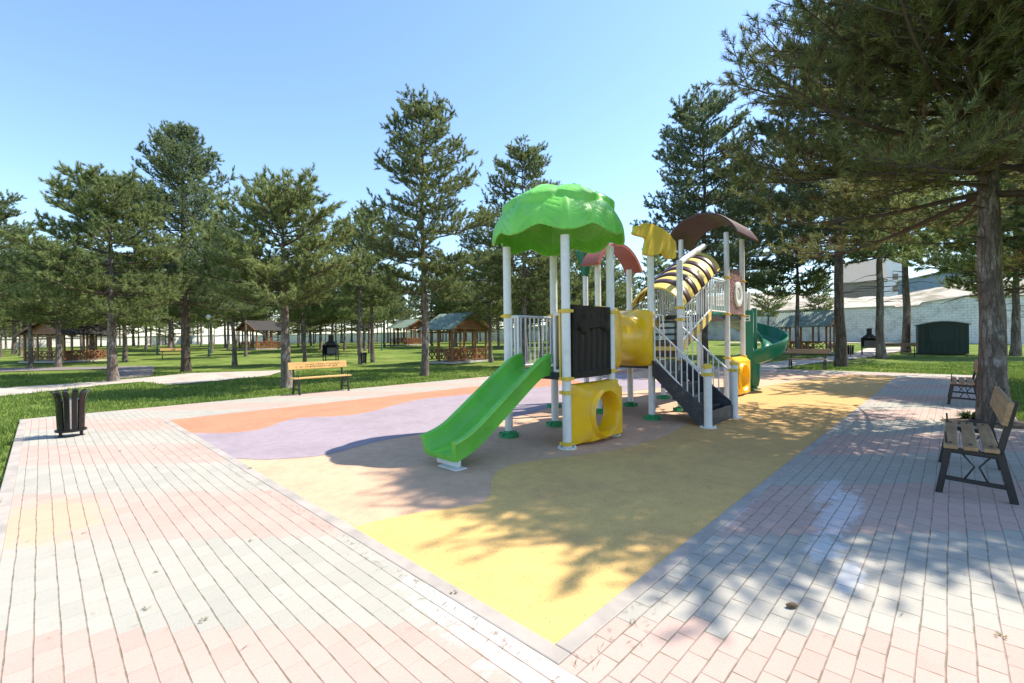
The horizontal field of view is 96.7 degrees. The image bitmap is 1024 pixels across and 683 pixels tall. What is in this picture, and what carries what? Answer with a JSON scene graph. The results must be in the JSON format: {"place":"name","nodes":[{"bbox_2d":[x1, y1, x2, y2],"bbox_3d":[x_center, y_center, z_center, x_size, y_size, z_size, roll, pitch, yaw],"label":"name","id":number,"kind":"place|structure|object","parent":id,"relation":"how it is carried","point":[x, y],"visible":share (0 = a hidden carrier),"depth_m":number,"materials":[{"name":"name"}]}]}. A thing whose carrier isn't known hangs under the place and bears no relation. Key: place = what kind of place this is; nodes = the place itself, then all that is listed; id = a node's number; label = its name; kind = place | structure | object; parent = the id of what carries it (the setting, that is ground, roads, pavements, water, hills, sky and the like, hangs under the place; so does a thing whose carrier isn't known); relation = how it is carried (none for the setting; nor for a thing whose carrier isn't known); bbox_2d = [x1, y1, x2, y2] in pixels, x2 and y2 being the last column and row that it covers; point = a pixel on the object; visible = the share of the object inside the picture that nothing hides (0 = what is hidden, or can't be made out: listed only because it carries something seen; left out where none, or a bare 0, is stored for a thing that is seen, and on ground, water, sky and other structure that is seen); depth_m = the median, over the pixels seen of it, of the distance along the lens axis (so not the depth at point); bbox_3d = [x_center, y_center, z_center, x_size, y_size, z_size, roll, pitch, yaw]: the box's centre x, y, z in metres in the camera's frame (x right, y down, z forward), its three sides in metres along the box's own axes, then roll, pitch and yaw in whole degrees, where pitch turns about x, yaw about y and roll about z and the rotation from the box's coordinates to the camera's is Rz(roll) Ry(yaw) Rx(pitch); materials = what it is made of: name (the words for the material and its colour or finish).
{"place":"outdoors","nodes":[
{"label":"outdoors","id":0,"kind":"place"},
{"bbox_2d":[0,366,153,377],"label":"path","id":1,"kind":"structure","parent":0,"point":[133,371],"depth_m":27.16,"materials":[{"name":"grey concrete"}]},
{"bbox_2d":[0,370,280,395],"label":"path","id":2,"kind":"structure","parent":0,"point":[192,378],"depth_m":18.73,"materials":[{"name":"grey concrete"}]},
{"bbox_2d":[0,409,586,682],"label":"pavement","id":3,"kind":"structure","parent":0,"point":[339,609],"depth_m":2.77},
{"bbox_2d":[49,389,90,436],"bbox_3d":[-7.228,1.175,7.456,0.509,0.746,0.509,-1,0,-29],"label":"litter bin","id":4,"kind":"object","parent":3,"relation":"on","point":[70,415],"visible":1,"depth_m":7.34,"materials":[{"name":"metal"}]},
{"bbox_2d":[144,367,633,419],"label":"pavement","id":5,"kind":"structure","parent":0,"point":[183,411],"depth_m":11.83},
{"bbox_2d":[287,360,351,394],"bbox_3d":[-5.634,1.049,13.450,0.540,0.910,1.740,0,0,44],"label":"park bench","id":6,"kind":"object","parent":5,"relation":"on","point":[313,365],"visible":1,"depth_m":13.46,"materials":[{"name":"yellow wood"}]},
{"bbox_2d":[0,0,1012,337],"label":"sky","id":7,"kind":"structure","parent":0,"point":[276,85],"materials":[{"name":"blue"}]},
{"bbox_2d":[0,339,1023,502],"bbox_3d":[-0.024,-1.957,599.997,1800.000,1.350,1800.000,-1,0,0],"label":"ground","id":8,"kind":"structure","parent":0,"point":[387,357],"depth_m":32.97,"materials":[{"name":"green plant"}]},
{"bbox_2d":[0,316,23,349],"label":"pine tree","id":9,"kind":"object","parent":8,"relation":"on","point":[4,324],"visible":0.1,"depth_m":56.94,"materials":[{"name":"green plant"}]},
{"bbox_2d":[0,292,36,355],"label":"pine tree","id":10,"kind":"object","parent":8,"relation":"on","point":[20,353],"visible":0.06,"depth_m":44.36,"materials":[{"name":"green plant"}]},
{"bbox_2d":[0,283,38,353],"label":"pine tree","id":11,"kind":"object","parent":8,"relation":"on","point":[14,346],"visible":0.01,"depth_m":48.70,"materials":[{"name":"green plant"}]},
{"bbox_2d":[0,189,40,337],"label":"pine tree","id":12,"kind":"object","parent":8,"relation":"on","point":[13,230],"visible":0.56,"depth_m":22.53,"materials":[{"name":"green plant"}]},
{"bbox_2d":[0,235,51,367],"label":"pine tree","id":13,"kind":"object","parent":8,"relation":"on","point":[30,363],"visible":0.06,"depth_m":29.86,"materials":[{"name":"green plant"}]},
{"bbox_2d":[0,235,120,366],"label":"pine tree","id":14,"kind":"object","parent":8,"relation":"on","point":[34,310],"visible":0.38,"depth_m":28.94,"materials":[{"name":"green plant"}]},
{"bbox_2d":[14,320,116,362],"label":"pavilion","id":15,"kind":"structure","parent":8,"relation":"on","point":[71,355],"depth_m":34.82,"materials":[{"name":"wood"}]},
{"bbox_2d":[36,247,127,359],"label":"pine tree","id":16,"kind":"object","parent":8,"relation":"on","point":[91,343],"visible":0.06,"depth_m":36.82,"materials":[{"name":"green plant"}]},
{"bbox_2d":[0,160,201,381],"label":"pine tree","id":17,"kind":"object","parent":8,"relation":"on","point":[98,198],"visible":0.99,"depth_m":17.77,"materials":[{"name":"green plant"}]},
{"bbox_2d":[73,250,175,361],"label":"pine tree","id":18,"kind":"object","parent":8,"relation":"on","point":[140,320],"visible":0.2,"depth_m":34.37,"materials":[{"name":"green plant"}]},
{"bbox_2d":[2,334,251,348],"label":"boundary wall","id":19,"kind":"structure","parent":8,"relation":"on","point":[219,339],"depth_m":76.83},
{"bbox_2d":[117,322,155,347],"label":"pine tree","id":20,"kind":"object","parent":8,"relation":"on","point":[138,332],"visible":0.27,"depth_m":59.33,"materials":[{"name":"green plant"}]},
{"bbox_2d":[84,120,256,372],"bbox_3d":[-17.709,-4.892,23.737,8.191,13.410,7.217,-1,0,-11],"label":"pine tree","id":21,"kind":"object","parent":8,"relation":"on","point":[198,166],"visible":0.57,"depth_m":23.17,"materials":[{"name":"green plant"}]},
{"bbox_2d":[152,269,196,347],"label":"pine tree","id":22,"kind":"object","parent":8,"relation":"on","point":[170,341],"visible":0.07,"depth_m":52.06,"materials":[{"name":"green plant"}]},
{"bbox_2d":[160,310,192,347],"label":"pine tree","id":23,"kind":"object","parent":8,"relation":"on","point":[173,321],"visible":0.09,"depth_m":55.80,"materials":[{"name":"green plant"}]},
{"bbox_2d":[159,247,208,352],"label":"pine tree","id":24,"kind":"object","parent":8,"relation":"on","point":[172,313],"visible":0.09,"depth_m":44.90,"materials":[{"name":"green plant"}]},
{"bbox_2d":[175,322,203,343],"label":"pine tree","id":25,"kind":"object","parent":8,"relation":"on","point":[192,330],"visible":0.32,"depth_m":81.72,"materials":[{"name":"green plant"}]},
{"bbox_2d":[190,284,230,352],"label":"pine tree","id":26,"kind":"object","parent":8,"relation":"on","point":[211,320],"visible":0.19,"depth_m":45.05,"materials":[{"name":"green plant"}]},
{"bbox_2d":[190,223,266,365],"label":"pine tree","id":27,"kind":"object","parent":8,"relation":"on","point":[234,344],"visible":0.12,"depth_m":28.77,"materials":[{"name":"green plant"}]},
{"bbox_2d":[215,284,241,347],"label":"pine tree","id":28,"kind":"object","parent":8,"relation":"on","point":[224,333],"visible":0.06,"depth_m":55.94,"materials":[{"name":"green plant"}]},
{"bbox_2d":[221,253,276,356],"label":"pine tree","id":29,"kind":"object","parent":8,"relation":"on","point":[265,310],"visible":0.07,"depth_m":39.65,"materials":[{"name":"green plant"}]},
{"bbox_2d":[235,320,280,349],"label":"pavilion","id":30,"kind":"structure","parent":8,"relation":"on","point":[268,326],"depth_m":51.11,"materials":[{"name":"wood"}]},
{"bbox_2d":[249,268,280,346],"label":"pine tree","id":31,"kind":"object","parent":8,"relation":"on","point":[274,313],"visible":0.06,"depth_m":57.90,"materials":[{"name":"green plant"}]},
{"bbox_2d":[167,161,363,387],"bbox_3d":[-7.846,-2.013,15.234,5.526,7.504,5.306,-1,0,-23],"label":"pine tree","id":32,"kind":"object","parent":8,"relation":"on","point":[283,202],"visible":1,"depth_m":14.36,"materials":[{"name":"green plant"}]},
{"bbox_2d":[275,256,325,351],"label":"pine tree","id":33,"kind":"object","parent":8,"relation":"on","point":[302,319],"visible":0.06,"depth_m":45.65,"materials":[{"name":"green plant"}]},
{"bbox_2d":[272,233,333,361],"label":"pine tree","id":34,"kind":"object","parent":8,"relation":"on","point":[315,314],"visible":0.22,"depth_m":29.93,"materials":[{"name":"green plant"}]},
{"bbox_2d":[291,319,327,345],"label":"pine tree","id":35,"kind":"object","parent":8,"relation":"on","point":[310,329],"visible":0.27,"depth_m":59.02,"materials":[{"name":"green plant"}]},
{"bbox_2d":[289,276,345,349],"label":"pine tree","id":36,"kind":"object","parent":8,"relation":"on","point":[327,319],"visible":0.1,"depth_m":48.98,"materials":[{"name":"green plant"}]},
{"bbox_2d":[322,335,338,360],"bbox_3d":[-12.352,0.483,31.002,0.940,1.850,0.620,-1,0,-6],"label":"barbecue","id":37,"kind":"object","parent":8,"relation":"on","point":[330,346],"visible":0.86,"depth_m":31.00,"materials":[{"name":"black metal"}]},
{"bbox_2d":[322,318,355,342],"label":"pine tree","id":38,"kind":"object","parent":8,"relation":"on","point":[335,327],"visible":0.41,"depth_m":59.40,"materials":[{"name":"green plant"}]},
{"bbox_2d":[323,259,356,349],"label":"pine tree","id":39,"kind":"object","parent":8,"relation":"on","point":[334,304],"visible":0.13,"depth_m":47.87,"materials":[{"name":"green plant"}]},
{"bbox_2d":[332,264,382,355],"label":"pine tree","id":40,"kind":"object","parent":8,"relation":"on","point":[351,313],"visible":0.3,"depth_m":39.11,"materials":[{"name":"green plant"}]},
{"bbox_2d":[339,257,389,350],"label":"pine tree","id":41,"kind":"object","parent":8,"relation":"on","point":[364,332],"visible":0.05,"depth_m":46.40,"materials":[{"name":"green plant"}]},
{"bbox_2d":[331,212,398,364],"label":"pine tree","id":42,"kind":"object","parent":8,"relation":"on","point":[364,226],"visible":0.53,"depth_m":29.03,"materials":[{"name":"green plant"}]},
{"bbox_2d":[345,270,389,352],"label":"pine tree","id":43,"kind":"object","parent":8,"relation":"on","point":[381,316],"visible":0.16,"depth_m":42.37,"materials":[{"name":"green plant"}]},
{"bbox_2d":[336,199,413,361],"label":"pine tree","id":44,"kind":"object","parent":8,"relation":"on","point":[389,297],"visible":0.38,"depth_m":30.72,"materials":[{"name":"green plant"}]},
{"bbox_2d":[373,265,405,346],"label":"pine tree","id":45,"kind":"object","parent":8,"relation":"on","point":[395,310],"visible":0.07,"depth_m":53.43,"materials":[{"name":"green plant"}]},
{"bbox_2d":[386,280,414,344],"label":"pine tree","id":46,"kind":"object","parent":8,"relation":"on","point":[401,308],"visible":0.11,"depth_m":57.86,"materials":[{"name":"green plant"}]},
{"bbox_2d":[254,325,548,342],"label":"boundary wall","id":47,"kind":"structure","parent":8,"relation":"on","point":[293,338],"depth_m":90.68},
{"bbox_2d":[386,319,429,344],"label":"pavilion","id":48,"kind":"structure","parent":8,"relation":"on","point":[402,324],"depth_m":57.20,"materials":[{"name":"wood"}]},
{"bbox_2d":[401,282,420,341],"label":"pine tree","id":49,"kind":"object","parent":8,"relation":"on","point":[414,312],"visible":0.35,"depth_m":67.64,"materials":[{"name":"green plant"}]},
{"bbox_2d":[411,260,442,345],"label":"pine tree","id":50,"kind":"object","parent":8,"relation":"on","point":[431,307],"visible":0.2,"depth_m":53.60,"materials":[{"name":"green plant"}]},
{"bbox_2d":[355,83,499,375],"bbox_3d":[-3.783,-4.579,19.887,6.124,12.484,6.044,-1,0,-26],"label":"pine tree","id":51,"kind":"object","parent":8,"relation":"on","point":[413,166],"visible":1,"depth_m":19.12,"materials":[{"name":"green plant"}]},
{"bbox_2d":[427,265,481,346],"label":"pine tree","id":52,"kind":"object","parent":8,"relation":"on","point":[447,306],"visible":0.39,"depth_m":51.09,"materials":[{"name":"green plant"}]},
{"bbox_2d":[417,312,493,363],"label":"pavilion","id":53,"kind":"structure","parent":8,"relation":"on","point":[458,322],"depth_m":29.60,"materials":[{"name":"wood"}]},
{"bbox_2d":[448,202,520,362],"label":"pine tree","id":54,"kind":"object","parent":8,"relation":"on","point":[482,288],"visible":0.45,"depth_m":29.00,"materials":[{"name":"green plant"}]},
{"bbox_2d":[464,249,511,318],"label":"pine tree","id":55,"kind":"object","parent":8,"relation":"on","point":[465,291],"visible":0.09,"depth_m":43.94,"materials":[{"name":"green plant"}]},
{"bbox_2d":[474,249,521,348],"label":"pine tree","id":56,"kind":"object","parent":8,"relation":"on","point":[498,336],"visible":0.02,"depth_m":47.58,"materials":[{"name":"green plant"}]},
{"bbox_2d":[0,368,1023,560],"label":"kerb","id":57,"kind":"structure","parent":8,"relation":"on","point":[7,487],"depth_m":5.43,"materials":[{"name":"grey concrete"}]},
{"bbox_2d":[464,134,576,366],"bbox_3d":[0.734,-4.871,25.618,6.237,12.882,6.319,-1,0,-33],"label":"pine tree","id":58,"kind":"object","parent":8,"relation":"on","point":[537,163],"visible":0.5,"depth_m":25.05,"materials":[{"name":"green plant"}]},
{"bbox_2d":[163,368,900,664],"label":"kerb","id":59,"kind":"structure","parent":8,"relation":"on","point":[563,648],"depth_m":3.03,"materials":[{"name":"grey concrete"}]},
{"bbox_2d":[237,368,848,526],"bbox_3d":[3.598,1.447,12.647,9.600,0.100,19.700,0,0,44],"label":"play surface","id":60,"kind":"object","parent":8,"relation":"on","point":[381,480],"visible":0.29,"depth_m":5.55,"materials":[{"name":"rubber"}]},
{"bbox_2d":[170,369,643,432],"bbox_3d":[0.504,1.422,14.591,2.449,0.001,18.200,0,0,44],"label":"orange zone","id":61,"kind":"object","parent":60,"relation":"on","point":[242,421],"visible":0.7,"depth_m":9.66,"materials":[{"name":"rubber"}]},
{"bbox_2d":[193,370,660,458],"bbox_3d":[1.585,1.415,13.200,4.137,0.001,17.700,0,0,44],"label":"lilac zone","id":62,"kind":"object","parent":60,"relation":"on","point":[304,437],"visible":0.62,"depth_m":7.82,"materials":[{"name":"rubber"}]},
{"bbox_2d":[420,183,788,471],"bbox_3d":[2.955,-0.891,9.740,3.729,4.617,11.699,0,0,44],"label":"play structure","id":63,"kind":"object","parent":60,"relation":"on","point":[597,340],"visible":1,"depth_m":7.69,"materials":[{"name":"white paint"}]},
{"bbox_2d":[354,374,896,643],"bbox_3d":[6.087,1.374,10.242,2.678,0.001,19.700,0,0,44],"label":"yellow zone","id":64,"kind":"object","parent":60,"relation":"on","point":[534,548],"visible":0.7,"depth_m":3.94,"materials":[{"name":"rubber"}]},
{"bbox_2d":[511,254,580,356],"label":"pine tree","id":65,"kind":"object","parent":8,"relation":"on","point":[543,308],"visible":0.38,"depth_m":33.57,"materials":[{"name":"green plant"}]},
{"bbox_2d":[557,249,603,304],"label":"pine tree","id":66,"kind":"object","parent":8,"relation":"on","point":[579,282],"visible":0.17,"depth_m":39.42,"materials":[{"name":"green plant"}]},
{"bbox_2d":[576,273,626,310],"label":"pine tree","id":67,"kind":"object","parent":8,"relation":"on","point":[623,307],"visible":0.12,"depth_m":46.67,"materials":[{"name":"green plant"}]},
{"bbox_2d":[576,254,637,306],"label":"pine tree","id":68,"kind":"object","parent":8,"relation":"on","point":[618,273],"visible":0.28,"depth_m":43.97,"materials":[{"name":"green plant"}]},
{"bbox_2d":[616,270,644,310],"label":"pine tree","id":69,"kind":"object","parent":8,"relation":"on","point":[634,279],"visible":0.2,"depth_m":59.43,"materials":[{"name":"green plant"}]},
{"bbox_2d":[634,255,675,339],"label":"pine tree","id":70,"kind":"object","parent":8,"relation":"on","point":[656,262],"visible":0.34,"depth_m":45.53,"materials":[{"name":"green plant"}]},
{"bbox_2d":[654,276,695,339],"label":"pine tree","id":71,"kind":"object","parent":8,"relation":"on","point":[675,336],"visible":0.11,"depth_m":51.18,"materials":[{"name":"green plant"}]},
{"bbox_2d":[655,320,739,339],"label":"boundary wall","id":72,"kind":"structure","parent":8,"relation":"on","point":[715,330],"depth_m":62.81,"materials":[{"name":"stone"}]},
{"bbox_2d":[629,83,790,363],"bbox_3d":[11.129,-6.533,26.159,8.249,15.926,7.398,-1,0,-29],"label":"pine tree","id":73,"kind":"object","parent":8,"relation":"on","point":[700,135],"visible":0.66,"depth_m":24.93,"materials":[{"name":"green plant"}]},
{"bbox_2d":[698,155,796,308],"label":"pine tree","id":74,"kind":"object","parent":8,"relation":"on","point":[762,281],"visible":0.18,"depth_m":32.47,"materials":[{"name":"green plant"}]},
{"bbox_2d":[747,267,794,325],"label":"pine tree","id":75,"kind":"object","parent":8,"relation":"on","point":[765,308],"visible":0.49,"depth_m":49.45,"materials":[{"name":"green plant"}]},
{"bbox_2d":[748,188,843,355],"bbox_3d":[20.708,-5.254,32.852,6.087,12.871,5.867,-1,0,-8],"label":"pine tree","id":76,"kind":"object","parent":8,"relation":"on","point":[808,279],"visible":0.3,"depth_m":32.27,"materials":[{"name":"green plant"}]},
{"bbox_2d":[771,310,835,353],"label":"pavilion","id":77,"kind":"structure","parent":8,"relation":"on","point":[823,318],"depth_m":34.60,"materials":[{"name":"wood"}]},
{"bbox_2d":[786,349,829,369],"bbox_3d":[13.109,0.788,20.198,1.610,0.910,0.540,0,0,44],"label":"park bench","id":78,"kind":"object","parent":8,"relation":"on","point":[812,351],"visible":0.98,"depth_m":20.21,"materials":[{"name":"black paint"}]},
{"bbox_2d":[799,269,833,341],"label":"pine tree","id":79,"kind":"object","parent":8,"relation":"on","point":[825,295],"visible":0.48,"depth_m":53.58,"materials":[{"name":"green plant"}]},
{"bbox_2d":[732,0,952,366],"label":"pine tree","id":80,"kind":"object","parent":8,"relation":"on","point":[781,198],"visible":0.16,"depth_m":22.17,"materials":[{"name":"green plant"}]},
{"bbox_2d":[698,0,1023,422],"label":"pine tree","id":81,"kind":"object","parent":8,"relation":"on","point":[977,142],"visible":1,"depth_m":7.20,"materials":[{"name":"green plant"}]},
{"bbox_2d":[843,260,887,297],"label":"house","id":82,"kind":"structure","parent":8,"relation":"on","point":[853,272],"depth_m":85.90,"materials":[{"name":"beige paint"}]},
{"bbox_2d":[793,73,976,358],"bbox_3d":[22.919,-7.900,28.749,8.417,18.467,8.734,-1,0,-4],"label":"pine tree","id":83,"kind":"object","parent":8,"relation":"on","point":[879,255],"visible":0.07,"depth_m":28.32,"materials":[{"name":"green plant"}]},
{"bbox_2d":[874,258,901,296],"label":"tower block","id":84,"kind":"structure","parent":8,"relation":"on","point":[892,266],"depth_m":93.42,"materials":[{"name":"white paint"}]},
{"bbox_2d":[757,295,1023,343],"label":"stone wall","id":85,"kind":"structure","parent":8,"relation":"on","point":[859,321],"depth_m":49.58,"materials":[{"name":"stone"}]},
{"bbox_2d":[873,343,917,357],"bbox_3d":[24.405,0.555,29.001,2.160,0.910,0.540,0,0,40],"label":"park bench","id":86,"kind":"object","parent":8,"relation":"on","point":[901,344],"visible":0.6,"depth_m":28.89,"materials":[{"name":"black paint"}]},
{"bbox_2d":[849,91,971,352],"bbox_3d":[29.466,-9.492,34.255,10.057,21.265,9.693,-1,0,-23],"label":"pine tree","id":87,"kind":"object","parent":8,"relation":"on","point":[906,329],"visible":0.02,"depth_m":34.26,"materials":[{"name":"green plant"}]},
{"bbox_2d":[913,320,971,353],"bbox_3d":[30.646,-0.316,32.501,2.840,2.320,2.140,0,0,38],"label":"kiosk","id":88,"kind":"object","parent":8,"relation":"on","point":[943,337],"visible":1,"depth_m":31.73,"materials":[{"name":"green metal"}]},
{"bbox_2d":[864,70,1023,315],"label":"pine tree","id":89,"kind":"object","parent":8,"relation":"on","point":[954,262],"visible":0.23,"depth_m":15.40,"materials":[{"name":"green plant"}]},
{"bbox_2d":[925,175,1023,355],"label":"pine tree","id":90,"kind":"object","parent":8,"relation":"on","point":[1015,349],"visible":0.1,"depth_m":30.01,"materials":[{"name":"green plant"}]},
{"bbox_2d":[974,93,1023,276],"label":"pine tree","id":91,"kind":"object","parent":8,"relation":"on","point":[1019,259],"visible":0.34,"depth_m":7.79,"materials":[{"name":"green plant"}]},
{"bbox_2d":[974,73,1023,252],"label":"pine tree","id":92,"kind":"object","parent":8,"relation":"on","point":[1004,240],"visible":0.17,"depth_m":13.46,"materials":[{"name":"green plant"}]},
{"bbox_2d":[558,373,1023,682],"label":"pavement","id":93,"kind":"structure","parent":0,"point":[906,527],"depth_m":2.78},
{"bbox_2d":[48,383,1023,681],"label":"needle litter","id":94,"kind":"object","parent":93,"relation":"on","point":[580,509],"visible":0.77,"depth_m":3.00,"materials":[{"name":"brown plant"}]},
{"bbox_2d":[947,359,977,403],"bbox_3d":[9.929,0.875,10.000,0.540,0.910,1.680,0,0,44],"label":"park bench","id":95,"kind":"object","parent":93,"relation":"on","point":[963,381],"visible":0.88,"depth_m":9.63,"materials":[{"name":"black paint"}]},
{"bbox_2d":[935,386,1018,504],"bbox_3d":[4.697,0.964,4.640,0.540,0.910,1.680,0,0,44],"label":"park bench","id":96,"kind":"object","parent":93,"relation":"on","point":[1004,406],"visible":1,"depth_m":4.20,"materials":[{"name":"black paint"}]},
{"bbox_2d":[940,418,1023,428],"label":"tree pit","id":97,"kind":"object","parent":93,"relation":"on","point":[1017,424],"visible":0.45,"depth_m":7.46,"materials":[{"name":"soil"}]},
{"bbox_2d":[954,410,974,418],"bbox_3d":[7.922,1.287,7.894,0.517,0.159,0.515,-1,0,16],"label":"weed clump","id":98,"kind":"object","parent":97,"relation":"on","point":[966,415],"visible":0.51,"depth_m":7.88,"materials":[{"name":"green plant"}]},
{"bbox_2d":[714,367,903,375],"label":"pavement","id":99,"kind":"structure","parent":0,"point":[842,372],"depth_m":18.45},
{"bbox_2d":[760,347,900,368],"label":"path","id":100,"kind":"structure","parent":0,"point":[783,364],"depth_m":26.97,"materials":[{"name":"grey concrete"}]},
{"bbox_2d":[861,328,875,354],"bbox_3d":[25.128,-0.001,32.002,0.940,1.850,0.620,-1,0,34],"label":"barbecue","id":101,"kind":"object","parent":100,"relation":"on","point":[868,340],"visible":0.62,"depth_m":32.05,"materials":[{"name":"black metal"}]},
{"bbox_2d":[708,278,1023,309],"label":"warehouse building","id":102,"kind":"structure","parent":0,"point":[920,296],"depth_m":60.10,"materials":[{"name":"painted metal"},{"name":"concrete"},{"name":"plaster"}]},
{"bbox_2d":[895,272,974,294],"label":"warehouse","id":103,"kind":"structure","parent":0,"point":[921,285],"depth_m":70.84,"materials":[{"name":"grey metal"}]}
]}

